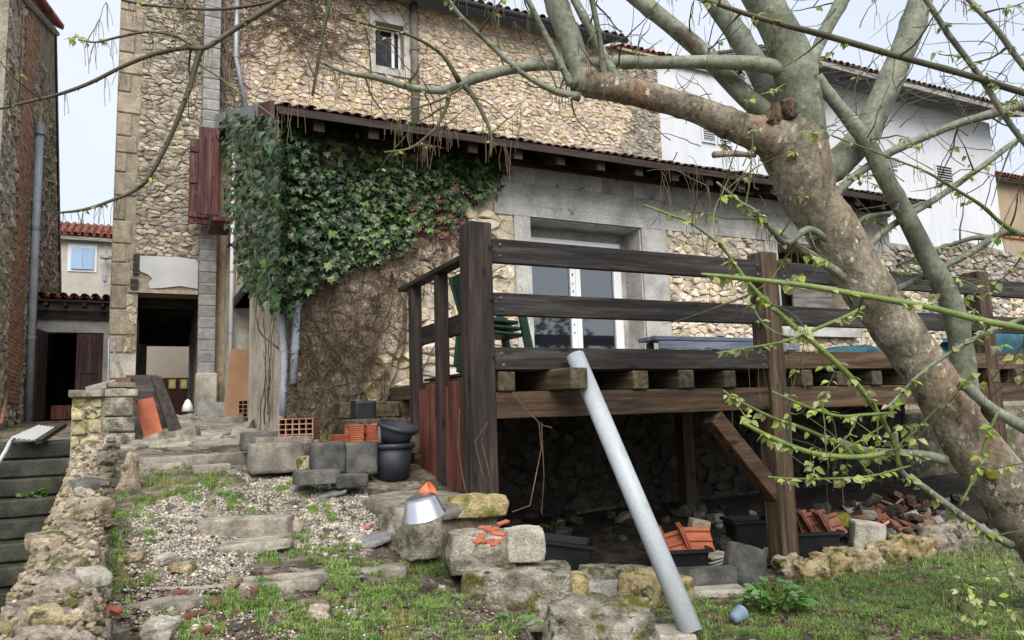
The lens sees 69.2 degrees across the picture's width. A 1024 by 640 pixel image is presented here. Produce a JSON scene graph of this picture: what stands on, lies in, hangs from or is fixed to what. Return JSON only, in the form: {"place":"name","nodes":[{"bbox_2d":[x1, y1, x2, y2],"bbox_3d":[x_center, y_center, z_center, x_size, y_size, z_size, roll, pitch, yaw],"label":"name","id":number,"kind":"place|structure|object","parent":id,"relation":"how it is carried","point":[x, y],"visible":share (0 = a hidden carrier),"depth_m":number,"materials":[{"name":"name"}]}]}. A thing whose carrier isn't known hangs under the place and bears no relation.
{"place":"outdoors","nodes":[
{"label":"outdoors","id":0,"kind":"place"},
{"bbox_2d":[102,412,262,449],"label":"paving","id":1,"kind":"structure","parent":0,"point":[197,429],"depth_m":8.02,"materials":[{"name":"stone"}]},
{"bbox_2d":[125,375,166,432],"bbox_3d":[-4.187,1.031,8.651,0.628,0.805,0.371,1,-8,-21],"label":"dark board","id":2,"kind":"object","parent":1,"relation":"on","point":[145,386],"visible":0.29,"depth_m":8.70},
{"bbox_2d":[135,397,161,436],"bbox_3d":[-3.935,1.107,8.073,0.413,0.541,0.186,-8,-10,42],"label":"roof tile","id":3,"kind":"object","parent":1,"relation":"on","point":[149,417],"visible":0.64,"depth_m":8.08,"materials":[{"name":"ceramic"}]},
{"bbox_2d":[151,376,181,430],"bbox_3d":[-3.922,1.022,8.446,0.653,0.791,0.147,-7,-9,35],"label":"dark plank","id":4,"kind":"object","parent":1,"relation":"on","point":[169,413],"visible":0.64,"depth_m":8.46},
{"bbox_2d":[195,402,224,415],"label":"concrete block","id":5,"kind":"object","parent":1,"relation":"on","point":[211,408],"depth_m":12.38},
{"bbox_2d":[224,349,248,416],"bbox_3d":[-4.296,0.980,11.590,0.398,1.081,0.270,2,-8,-26],"label":"tan panel","id":6,"kind":"object","parent":1,"relation":"on","point":[238,383],"visible":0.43,"depth_m":11.60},
{"bbox_2d":[0,405,1023,639],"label":"ground","id":7,"kind":"structure","parent":0,"point":[419,478],"depth_m":5.20,"materials":[{"name":"gravel"}]},
{"bbox_2d":[0,0,63,427],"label":"house","id":8,"kind":"structure","parent":7,"relation":"on","point":[39,65],"depth_m":11.72,"materials":[{"name":"stone"}]},
{"bbox_2d":[24,123,45,421],"bbox_3d":[-8.090,-0.805,12.564,0.164,5.082,0.522,2,-8,-26],"label":"drainpipe","id":9,"kind":"object","parent":8,"relation":"attached to","point":[39,130],"visible":0.93,"depth_m":12.53,"materials":[{"name":"grey plastic"}]},
{"bbox_2d":[0,440,69,611],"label":"stairs","id":10,"kind":"structure","parent":7,"relation":"on","point":[14,552],"depth_m":7.02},
{"bbox_2d":[11,425,53,440],"bbox_3d":[-4.905,1.159,7.640,0.231,0.168,0.840,1,-8,-18],"label":"corrugated sheet","id":11,"kind":"object","parent":10,"relation":"on","point":[33,433],"visible":0.87,"depth_m":7.57,"materials":[{"name":"grey paint"}]},
{"bbox_2d":[0,423,120,639],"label":"retaining wall","id":12,"kind":"structure","parent":7,"relation":"on","point":[60,590],"depth_m":3.06,"materials":[{"name":"stone"}]},
{"bbox_2d":[33,291,109,420],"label":"shed","id":13,"kind":"structure","parent":7,"relation":"on","point":[72,338],"depth_m":14.00,"materials":[{"name":"wood"}]},
{"bbox_2d":[33,329,47,419],"bbox_3d":[-8.455,0.984,13.307,0.045,1.600,0.600,1,-8,-18],"label":"door","id":14,"kind":"structure","parent":13,"relation":"in","point":[41,347],"depth_m":13.23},
{"bbox_2d":[75,333,103,389],"bbox_3d":[-7.948,1.043,13.948,0.440,1.590,0.055,2,-8,-26],"label":"door","id":15,"kind":"structure","parent":13,"relation":"in","point":[89,350],"depth_m":13.96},
{"bbox_2d":[61,221,112,297],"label":"house","id":16,"kind":"structure","parent":7,"relation":"on","point":[82,267],"depth_m":30.00,"materials":[{"name":"white paint"}]},
{"bbox_2d":[68,389,137,459],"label":"pier","id":17,"kind":"structure","parent":7,"relation":"on","point":[95,414],"depth_m":7.56,"materials":[{"name":"stone"}]},
{"bbox_2d":[115,451,141,490],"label":"loose stone","id":18,"kind":"object","parent":7,"relation":"on","point":[129,479],"visible":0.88,"depth_m":5.62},
{"bbox_2d":[138,614,181,639],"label":"loose stone","id":19,"kind":"object","parent":7,"relation":"on","point":[160,627],"visible":0.96,"depth_m":3.27,"materials":[{"name":"stone"}]},
{"bbox_2d":[115,593,206,610],"bbox_3d":[-1.805,1.431,3.735,0.519,0.075,0.300,-2,-7,-1],"label":"flagstone","id":20,"kind":"object","parent":7,"relation":"on","point":[180,602],"visible":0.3,"depth_m":3.64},
{"bbox_2d":[138,331,188,414],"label":"boundary wall","id":21,"kind":"structure","parent":7,"relation":"on","point":[167,362],"depth_m":21.09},
{"bbox_2d":[162,378,187,414],"bbox_3d":[-9.782,2.166,20.851,1.645,1.080,0.090,2,-8,-26],"label":"garage door","id":22,"kind":"structure","parent":21,"relation":"attached to","point":[177,389],"depth_m":20.99,"materials":[{"name":"red paint"}]},
{"bbox_2d":[107,0,220,413],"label":"tower","id":23,"kind":"structure","parent":7,"relation":"on","point":[163,273],"depth_m":13.51,"materials":[{"name":"beige"}]},
{"bbox_2d":[152,552,181,565],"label":"loose stone","id":24,"kind":"object","parent":7,"relation":"on","point":[166,558],"visible":0.96,"depth_m":4.16,"materials":[{"name":"stone"}]},
{"bbox_2d":[168,562,196,573],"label":"loose stone","id":25,"kind":"object","parent":7,"relation":"on","point":[180,567],"visible":0.95,"depth_m":4.04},
{"bbox_2d":[124,451,246,466],"bbox_3d":[-2.852,1.275,6.706,1.167,0.135,0.520,1,-8,-22],"label":"stone step","id":26,"kind":"object","parent":7,"relation":"on","point":[237,458],"visible":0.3,"depth_m":6.51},
{"bbox_2d":[120,462,184,470],"bbox_3d":[-3.131,1.282,6.481,0.515,0.083,0.413,2,-8,-25],"label":"stone step","id":27,"kind":"object","parent":26,"relation":"on","point":[162,466],"visible":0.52,"depth_m":6.33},
{"bbox_2d":[239,431,281,451],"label":"concrete block","id":28,"kind":"object","parent":26,"relation":"on","point":[246,438],"depth_m":6.61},
{"bbox_2d":[192,463,230,473],"bbox_3d":[-2.583,1.282,6.381,0.306,0.085,0.204,2,-8,-28],"label":"stone step","id":29,"kind":"object","parent":7,"relation":"on","point":[201,468],"visible":0.75,"depth_m":6.30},
{"bbox_2d":[155,571,327,591],"bbox_3d":[-1.446,1.425,3.994,0.884,0.076,0.256,-1,-7,-5],"label":"flagstone","id":30,"kind":"object","parent":7,"relation":"on","point":[309,581],"visible":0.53,"depth_m":3.92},
{"bbox_2d":[197,514,294,537],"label":"kerb","id":31,"kind":"structure","parent":7,"relation":"on","point":[244,526],"depth_m":4.73,"materials":[{"name":"stone"}]},
{"bbox_2d":[217,532,293,552],"bbox_3d":[-1.559,1.374,4.538,0.441,0.076,0.237,-4,-4,-15],"label":"flagstone","id":32,"kind":"object","parent":7,"relation":"on","point":[263,543],"visible":0.86,"depth_m":4.46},
{"bbox_2d":[247,441,303,474],"bbox_3d":[-2.014,1.168,6.321,0.437,0.254,0.306,2,-8,-26],"label":"concrete block","id":33,"kind":"object","parent":7,"relation":"on","point":[270,457],"depth_m":6.18,"materials":[{"name":"concrete"}]},
{"bbox_2d":[253,435,311,443],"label":"concrete block","id":34,"kind":"object","parent":33,"relation":"on","point":[307,439],"depth_m":6.53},
{"bbox_2d":[278,418,319,439],"bbox_3d":[-1.947,1.000,6.813,0.310,0.195,0.300,-2,-7,-2],"label":"hollow brick","id":35,"kind":"object","parent":34,"relation":"on","point":[299,426],"visible":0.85,"depth_m":6.72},
{"bbox_2d":[106,465,525,639],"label":"grass","id":36,"kind":"structure","parent":7,"relation":"on","point":[267,595],"depth_m":3.95,"materials":[{"name":"plant"}]},
{"bbox_2d":[292,468,339,485],"bbox_3d":[-1.515,1.215,5.746,0.320,0.107,0.254,2,-8,-26],"label":"slab","id":37,"kind":"object","parent":7,"relation":"on","point":[314,477],"depth_m":5.64,"materials":[{"name":"concrete"}]},
{"bbox_2d":[307,602,331,621],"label":"loose stone","id":38,"kind":"object","parent":7,"relation":"on","point":[318,610],"visible":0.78,"depth_m":3.56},
{"bbox_2d":[109,467,534,639],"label":"gravel","id":39,"kind":"structure","parent":7,"relation":"on","point":[354,532],"depth_m":4.84,"materials":[{"name":"gravel"}]},
{"bbox_2d":[316,488,348,497],"bbox_3d":[-1.383,1.335,5.734,0.248,0.042,0.175,-14,3,0],"label":"slate piece","id":40,"kind":"object","parent":39,"relation":"on","point":[334,492],"visible":0.74,"depth_m":5.67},
{"bbox_2d":[331,473,367,488],"bbox_3d":[-1.272,1.254,5.805,0.240,0.097,0.253,2,-8,-26],"label":"slab","id":41,"kind":"object","parent":40,"relation":"on","point":[350,480],"depth_m":5.70,"materials":[{"name":"concrete"}]},
{"bbox_2d":[362,530,390,547],"bbox_3d":[-0.900,1.438,4.864,0.197,0.050,0.174,-12,8,-25],"label":"slate piece","id":42,"kind":"object","parent":39,"relation":"on","point":[376,539],"visible":0.9,"depth_m":4.82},
{"bbox_2d":[525,619,543,631],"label":"footing slab","id":43,"kind":"structure","parent":39,"relation":"on","point":[536,628],"depth_m":4.44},
{"bbox_2d":[460,560,572,619],"bbox_3d":[0.027,1.727,4.750,0.724,0.334,0.460,0,-7,-1],"label":"stone block","id":44,"kind":"object","parent":43,"relation":"on","point":[531,588],"depth_m":4.55,"materials":[{"name":"stone"}]},
{"bbox_2d":[445,528,515,575],"bbox_3d":[-0.201,1.510,4.846,0.467,0.278,0.389,1,-8,-8],"label":"stone block","id":45,"kind":"object","parent":44,"relation":"on","point":[463,552],"depth_m":4.67,"materials":[{"name":"stone"}]},
{"bbox_2d":[503,525,545,562],"bbox_3d":[0.075,1.448,4.799,0.266,0.232,0.258,0,-7,-11],"label":"stone block","id":46,"kind":"object","parent":44,"relation":"on","point":[525,543],"depth_m":4.69,"materials":[{"name":"stone"}]},
{"bbox_2d":[571,570,589,593],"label":"stone block","id":47,"kind":"object","parent":44,"relation":"on","point":[580,582],"depth_m":4.64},
{"bbox_2d":[309,441,345,472],"bbox_3d":[-1.516,1.127,6.089,0.251,0.256,0.246,2,-8,-26],"label":"concrete block","id":48,"kind":"object","parent":7,"relation":"on","point":[326,454],"depth_m":5.99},
{"bbox_2d":[340,441,376,473],"bbox_3d":[-1.286,1.153,6.201,0.265,0.272,0.244,2,-8,-26],"label":"concrete block","id":49,"kind":"object","parent":7,"relation":"on","point":[361,456],"depth_m":6.10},
{"bbox_2d":[345,424,363,441],"bbox_3d":[-1.360,0.977,6.394,0.120,0.150,0.200,1,-8,-24],"label":"hollow brick","id":50,"kind":"object","parent":49,"relation":"on","point":[355,433],"visible":0.84,"depth_m":6.31,"materials":[{"name":"brick"}]},
{"bbox_2d":[333,401,419,453],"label":"stone wall","id":51,"kind":"structure","parent":7,"relation":"on","point":[342,410],"depth_m":7.38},
{"bbox_2d":[350,400,375,418],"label":"black plastic crate","id":52,"kind":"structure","parent":51,"relation":"on","point":[364,409],"depth_m":7.28,"materials":[{"name":"black plastic"}]},
{"bbox_2d":[358,562,407,579],"bbox_3d":[-0.933,1.506,4.415,0.623,0.075,0.256,-1,-7,-9],"label":"flagstone","id":53,"kind":"object","parent":7,"relation":"on","point":[399,570],"visible":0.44,"depth_m":4.34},
{"bbox_2d":[376,442,414,480],"bbox_3d":[-1.022,1.210,6.350,0.388,0.304,0.388,2,-8,-26],"label":"bucket","id":54,"kind":"object","parent":7,"relation":"on","point":[393,462],"visible":0.76,"depth_m":6.21,"materials":[{"name":"grey plastic"}]},
{"bbox_2d":[377,419,418,443],"bbox_3d":[-0.981,0.970,6.385,0.359,0.251,0.356,2,-8,-26],"label":"bucket","id":55,"kind":"object","parent":54,"relation":"in","point":[392,431],"visible":0.92,"depth_m":6.29,"materials":[{"name":"grey plastic"}]},
{"bbox_2d":[356,490,464,519],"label":"terrace slab","id":56,"kind":"structure","parent":7,"relation":"on","point":[392,502],"depth_m":5.28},
{"bbox_2d":[445,492,508,518],"bbox_3d":[-0.252,1.315,5.247,0.458,0.186,0.250,0,-7,-16],"label":"mossy stone","id":57,"kind":"object","parent":56,"relation":"on","point":[475,505],"visible":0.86,"depth_m":5.16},
{"bbox_2d":[378,513,443,561],"bbox_3d":[-0.681,1.433,4.951,0.278,0.294,0.445,4,-9,-40],"label":"stone block","id":58,"kind":"object","parent":7,"relation":"on","point":[411,543],"depth_m":4.80,"materials":[{"name":"stone"}]},
{"bbox_2d":[402,492,445,524],"bbox_3d":[-0.495,1.056,4.188,0.242,0.160,0.249,2,-8,-26],"label":"steel bowl","id":59,"kind":"object","parent":58,"relation":"on","point":[423,507],"visible":1,"depth_m":4.10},
{"bbox_2d":[214,0,663,401],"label":"house","id":60,"kind":"structure","parent":7,"relation":"on","point":[614,127],"depth_m":16.33,"materials":[{"name":"stone"}]},
{"bbox_2d":[233,0,247,106],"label":"drainpipe","id":61,"kind":"object","parent":60,"relation":"attached to","point":[238,66],"visible":0.81,"depth_m":14.25,"materials":[{"name":"metal"}]},
{"bbox_2d":[120,0,419,111],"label":"creeper","id":62,"kind":"object","parent":60,"relation":"attached to","point":[289,16],"visible":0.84,"depth_m":14.82,"materials":[{"name":"plant"}]},
{"bbox_2d":[375,28,400,68],"bbox_3d":[-2.727,-5.813,16.075,0.630,0.990,0.060,2,-8,-26],"label":"window","id":63,"kind":"structure","parent":60,"relation":"in","point":[393,60],"depth_m":16.09,"materials":[{"name":"glass"}]},
{"bbox_2d":[410,1,419,121],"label":"drainpipe","id":64,"kind":"object","parent":60,"relation":"attached to","point":[414,49],"visible":0.82,"depth_m":15.91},
{"bbox_2d":[0,0,1023,634],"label":"tree","id":65,"kind":"object","parent":7,"relation":"on","point":[778,126],"visible":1,"depth_m":4.80,"materials":[{"name":"brown plant"}]},
{"bbox_2d":[492,611,543,630],"bbox_3d":[0.000,1.685,4.152,0.302,0.090,0.268,-6,-8,29],"label":"weed","id":66,"kind":"object","parent":7,"relation":"on","point":[504,615],"visible":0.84,"depth_m":4.16,"materials":[{"name":"green plant"}]},
{"bbox_2d":[188,100,931,518],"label":"house","id":67,"kind":"structure","parent":7,"relation":"on","point":[568,194],"depth_m":9.70,"materials":[{"name":"stone"}]},
{"bbox_2d":[278,307,287,415],"bbox_3d":[-2.377,0.256,7.654,0.125,1.459,0.077,2,-8,-26],"label":"drainpipe","id":68,"kind":"object","parent":67,"relation":"attached to","point":[283,389],"visible":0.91,"depth_m":7.62,"materials":[{"name":"grey plastic"}]},
{"bbox_2d":[289,214,300,383],"bbox_3d":[-2.266,-0.248,7.781,0.127,1.837,0.091,2,-8,-26],"label":"drainpipe","id":69,"kind":"object","parent":67,"relation":"attached to","point":[294,349],"visible":0.47,"depth_m":7.68,"materials":[{"name":"grey plastic"}]},
{"bbox_2d":[217,110,511,441],"bbox_3d":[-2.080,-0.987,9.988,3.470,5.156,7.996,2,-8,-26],"label":"ivy","id":70,"kind":"object","parent":67,"relation":"attached to","point":[315,259],"visible":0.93,"depth_m":8.04,"materials":[{"name":"green plant"}]},
{"bbox_2d":[531,237,624,348],"bbox_3d":[0.814,-0.101,9.794,1.535,1.930,0.092,2,-8,-26],"label":"french window","id":71,"kind":"structure","parent":67,"relation":"in","point":[548,332],"depth_m":9.81,"materials":[{"name":"white plastic"}]},
{"bbox_2d":[107,499,1023,639],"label":"leaf litter","id":72,"kind":"object","parent":7,"relation":"on","point":[208,582],"visible":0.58,"depth_m":4.18,"materials":[{"name":"plant"}]},
{"bbox_2d":[542,592,660,639],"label":"stone block","id":73,"kind":"object","parent":7,"relation":"on","point":[588,616],"depth_m":3.84,"materials":[{"name":"stone"}]},
{"bbox_2d":[589,580,617,596],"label":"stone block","id":74,"kind":"structure","parent":7,"relation":"on","point":[607,587],"depth_m":5.94,"materials":[{"name":"stone"}]},
{"bbox_2d":[578,563,646,580],"bbox_3d":[0.861,2.104,6.157,0.634,0.144,0.311,2,-7,-1],"label":"mossy stone","id":75,"kind":"object","parent":7,"relation":"on","point":[602,571],"visible":0.38,"depth_m":6.05,"materials":[{"name":"stone"}]},
{"bbox_2d":[567,351,702,633],"bbox_3d":[0.832,1.150,5.336,0.146,1.950,1.214,3,-9,-33],"label":"drainpipe","id":76,"kind":"object","parent":7,"relation":"on","point":[684,614],"visible":0.82,"depth_m":5.17,"materials":[{"name":"plastic"}]},
{"bbox_2d":[617,566,663,605],"bbox_3d":[1.016,2.071,5.728,0.333,0.309,0.379,-7,-9,33],"label":"mossy stone","id":77,"kind":"object","parent":7,"relation":"on","point":[636,582],"visible":0.59,"depth_m":5.60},
{"bbox_2d":[655,623,696,639],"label":"pale slab","id":78,"kind":"object","parent":7,"relation":"on","point":[668,631],"depth_m":4.73,"materials":[{"name":"stone"}]},
{"bbox_2d":[373,561,1023,639],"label":"twig litter","id":79,"kind":"object","parent":7,"relation":"on","point":[874,617],"visible":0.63,"depth_m":4.80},
{"bbox_2d":[388,221,1023,565],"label":"deck","id":80,"kind":"structure","parent":7,"relation":"on","point":[682,385],"depth_m":6.52,"materials":[{"name":"wood"}]},
{"bbox_2d":[456,292,533,372],"bbox_3d":[-0.170,0.116,7.444,0.684,0.915,0.535,2,-8,-26],"label":"garden chair","id":81,"kind":"object","parent":80,"relation":"on","point":[507,337],"visible":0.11,"depth_m":7.32,"materials":[{"name":"green plastic"}]},
{"bbox_2d":[453,283,529,372],"bbox_3d":[-0.199,0.055,7.443,0.684,0.915,0.535,2,-8,-26],"label":"garden chair","id":82,"kind":"object","parent":81,"relation":"on","point":[499,328],"visible":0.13,"depth_m":7.36,"materials":[{"name":"green plastic"}]},
{"bbox_2d":[448,273,527,366],"bbox_3d":[-0.227,-0.007,7.442,0.684,0.915,0.535,2,-8,-26],"label":"garden chair","id":83,"kind":"object","parent":82,"relation":"on","point":[455,279],"visible":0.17,"depth_m":7.46,"materials":[{"name":"green plastic"}]},
{"bbox_2d":[638,336,799,350],"bbox_3d":[2.589,0.461,9.074,2.301,0.465,0.370,2,-8,-26],"label":"bench","id":84,"kind":"object","parent":80,"relation":"on","point":[692,342],"visible":0.44,"depth_m":8.74,"materials":[{"name":"grey paint"}]},
{"bbox_2d":[825,345,881,351],"bbox_3d":[4.140,0.478,9.095,1.300,0.337,0.517,2,-8,-26],"label":"tarpaulin","id":85,"kind":"object","parent":80,"relation":"on","point":[864,348],"visible":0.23,"depth_m":8.90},
{"bbox_2d":[940,333,1023,352],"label":"tarpaulin","id":86,"kind":"object","parent":80,"relation":"on","point":[1012,340],"visible":0.18,"depth_m":10.18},
{"bbox_2d":[676,565,737,585],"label":"kerb","id":87,"kind":"structure","parent":7,"relation":"on","point":[712,575],"depth_m":6.10,"materials":[{"name":"concrete"}]},
{"bbox_2d":[694,583,745,598],"bbox_3d":[1.613,2.182,5.963,0.509,0.062,0.234,-1,-7,-4],"label":"pale slab","id":88,"kind":"object","parent":7,"relation":"on","point":[716,591],"depth_m":5.87,"materials":[{"name":"stone"}]},
{"bbox_2d":[729,604,748,623],"bbox_3d":[1.536,2.004,5.065,0.122,0.111,0.109,2,-8,-26],"label":"flower pot","id":89,"kind":"object","parent":7,"relation":"on","point":[738,613],"visible":1,"depth_m":5.03,"materials":[{"name":"blue plastic"}]},
{"bbox_2d":[723,541,767,585],"bbox_3d":[1.981,2.092,6.320,0.349,0.351,0.131,17,-21,-4],"label":"leaning slab","id":90,"kind":"object","parent":7,"relation":"on","point":[749,562],"depth_m":6.28,"materials":[{"name":"concrete"}]},
{"bbox_2d":[734,576,818,613],"bbox_3d":[1.904,1.972,5.334,0.584,0.232,0.576,2,-8,-26],"label":"leafy plant","id":91,"kind":"object","parent":7,"relation":"on","point":[788,597],"visible":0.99,"depth_m":5.28,"materials":[{"name":"green plant"}]},
{"bbox_2d":[770,552,803,576],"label":"mossy stone","id":92,"kind":"object","parent":7,"relation":"on","point":[783,565],"visible":0.63,"depth_m":6.54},
{"bbox_2d":[792,555,830,581],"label":"mossy stone","id":93,"kind":"object","parent":7,"relation":"on","point":[814,567],"visible":0.78,"depth_m":6.36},
{"bbox_2d":[808,550,857,577],"bbox_3d":[2.863,2.189,6.601,0.408,0.276,0.378,12,-13,-28],"label":"mossy stone","id":94,"kind":"object","parent":7,"relation":"on","point":[840,561],"visible":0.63,"depth_m":6.46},
{"bbox_2d":[648,44,1023,250],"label":"house","id":95,"kind":"structure","parent":7,"relation":"on","point":[940,223],"depth_m":23.39,"materials":[{"name":"white"}]},
{"bbox_2d":[650,531,1023,639],"bbox_3d":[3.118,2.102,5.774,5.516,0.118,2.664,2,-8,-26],"label":"grass","id":96,"kind":"structure","parent":7,"relation":"on","point":[860,606],"depth_m":5.27,"materials":[{"name":"plant"}]},
{"bbox_2d":[841,547,886,571],"bbox_3d":[3.147,2.171,6.676,0.387,0.228,0.270,-1,-7,4],"label":"mossy stone","id":97,"kind":"object","parent":7,"relation":"on","point":[867,559],"visible":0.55,"depth_m":6.58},
{"bbox_2d":[848,518,885,548],"bbox_3d":[3.603,2.203,7.545,0.312,0.316,0.258,5,-6,9],"label":"stone block","id":98,"kind":"object","parent":7,"relation":"on","point":[862,534],"depth_m":7.44,"materials":[{"name":"stone"}]},
{"bbox_2d":[864,537,907,563],"bbox_3d":[3.434,2.152,6.804,0.376,0.270,0.266,-14,-9,7],"label":"mossy stone","id":99,"kind":"object","parent":7,"relation":"on","point":[893,549],"visible":0.62,"depth_m":6.71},
{"bbox_2d":[887,533,936,559],"bbox_3d":[3.805,2.180,7.077,0.409,0.276,0.362,13,-14,-31],"label":"mossy stone","id":100,"kind":"object","parent":7,"relation":"on","point":[915,546],"visible":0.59,"depth_m":6.95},
{"bbox_2d":[917,531,961,554],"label":"mossy stone","id":101,"kind":"object","parent":7,"relation":"on","point":[946,542],"visible":0.52,"depth_m":7.20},
{"bbox_2d":[914,519,985,536],"bbox_3d":[4.778,2.333,8.094,0.866,0.270,0.432,0,-7,-16],"label":"mossy stone","id":102,"kind":"object","parent":7,"relation":"on","point":[949,525],"visible":0.29,"depth_m":7.94,"materials":[{"name":"stone"}]},
{"bbox_2d":[890,241,1023,408],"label":"garden wall","id":103,"kind":"structure","parent":7,"relation":"on","point":[1007,307],"depth_m":14.92,"materials":[{"name":"stone"}]},
{"bbox_2d":[995,171,1023,256],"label":"house","id":104,"kind":"structure","parent":7,"relation":"on","point":[1007,192],"depth_m":38.39,"materials":[{"name":"paint"}]},
{"bbox_2d":[47,0,1023,225],"label":"sky","id":105,"kind":"structure","parent":0,"point":[87,134],"materials":[{"name":"white"}]},
{"bbox_2d":[498,473,994,566],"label":"ground under deck","id":106,"kind":"structure","parent":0,"point":[618,551],"depth_m":9.28,"materials":[{"name":"soil"}]},
{"bbox_2d":[544,532,597,570],"bbox_3d":[0.463,2.065,6.506,0.568,0.366,0.450,-2,-7,3],"label":"tub","id":107,"kind":"object","parent":106,"relation":"on","point":[574,552],"visible":0.5,"depth_m":6.33,"materials":[{"name":"black plastic"}]},
{"bbox_2d":[669,545,713,566],"bbox_3d":[1.496,2.150,6.619,0.510,0.262,0.430,-1,-7,-4],"label":"tub","id":108,"kind":"object","parent":106,"relation":"on","point":[690,558],"visible":0.24,"depth_m":6.45,"materials":[{"name":"black plastic"}]},
{"bbox_2d":[664,528,693,549],"bbox_3d":[1.441,1.991,6.587,0.332,0.255,0.148,-1,-7,-10],"label":"roof tile","id":109,"kind":"object","parent":108,"relation":"in","point":[675,541],"visible":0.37,"depth_m":6.61,"materials":[{"name":"ceramic"}]},
{"bbox_2d":[680,527,714,551],"bbox_3d":[1.651,1.966,6.649,0.310,0.221,0.142,-1,-7,-10],"label":"roof tile","id":110,"kind":"object","parent":108,"relation":"in","point":[699,537],"visible":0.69,"depth_m":6.66,"materials":[{"name":"ceramic"}]},
{"bbox_2d":[719,515,767,549],"bbox_3d":[2.362,2.146,7.394,0.470,0.342,0.410,-1,-7,-4],"label":"tub","id":111,"kind":"object","parent":106,"relation":"on","point":[751,530],"visible":0.67,"depth_m":7.24,"materials":[{"name":"black plastic"}]},
{"bbox_2d":[798,529,844,556],"bbox_3d":[2.916,2.182,7.269,0.550,0.262,0.430,-1,-7,-4],"label":"tub","id":112,"kind":"object","parent":106,"relation":"on","point":[809,542],"visible":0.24,"depth_m":7.10,"materials":[{"name":"black plastic"}]},
{"bbox_2d":[797,509,832,532],"bbox_3d":[2.947,1.988,7.250,0.336,0.272,0.110,-2,-7,0],"label":"roof tile","id":113,"kind":"object","parent":112,"relation":"in","point":[802,525],"visible":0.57,"depth_m":7.24,"materials":[{"name":"ceramic"}]},
{"bbox_2d":[810,512,847,535],"bbox_3d":[3.090,2.017,7.247,0.334,0.259,0.144,-1,-7,-10],"label":"roof tile","id":114,"kind":"object","parent":112,"relation":"in","point":[835,521],"visible":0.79,"depth_m":7.25,"materials":[{"name":"ceramic"}]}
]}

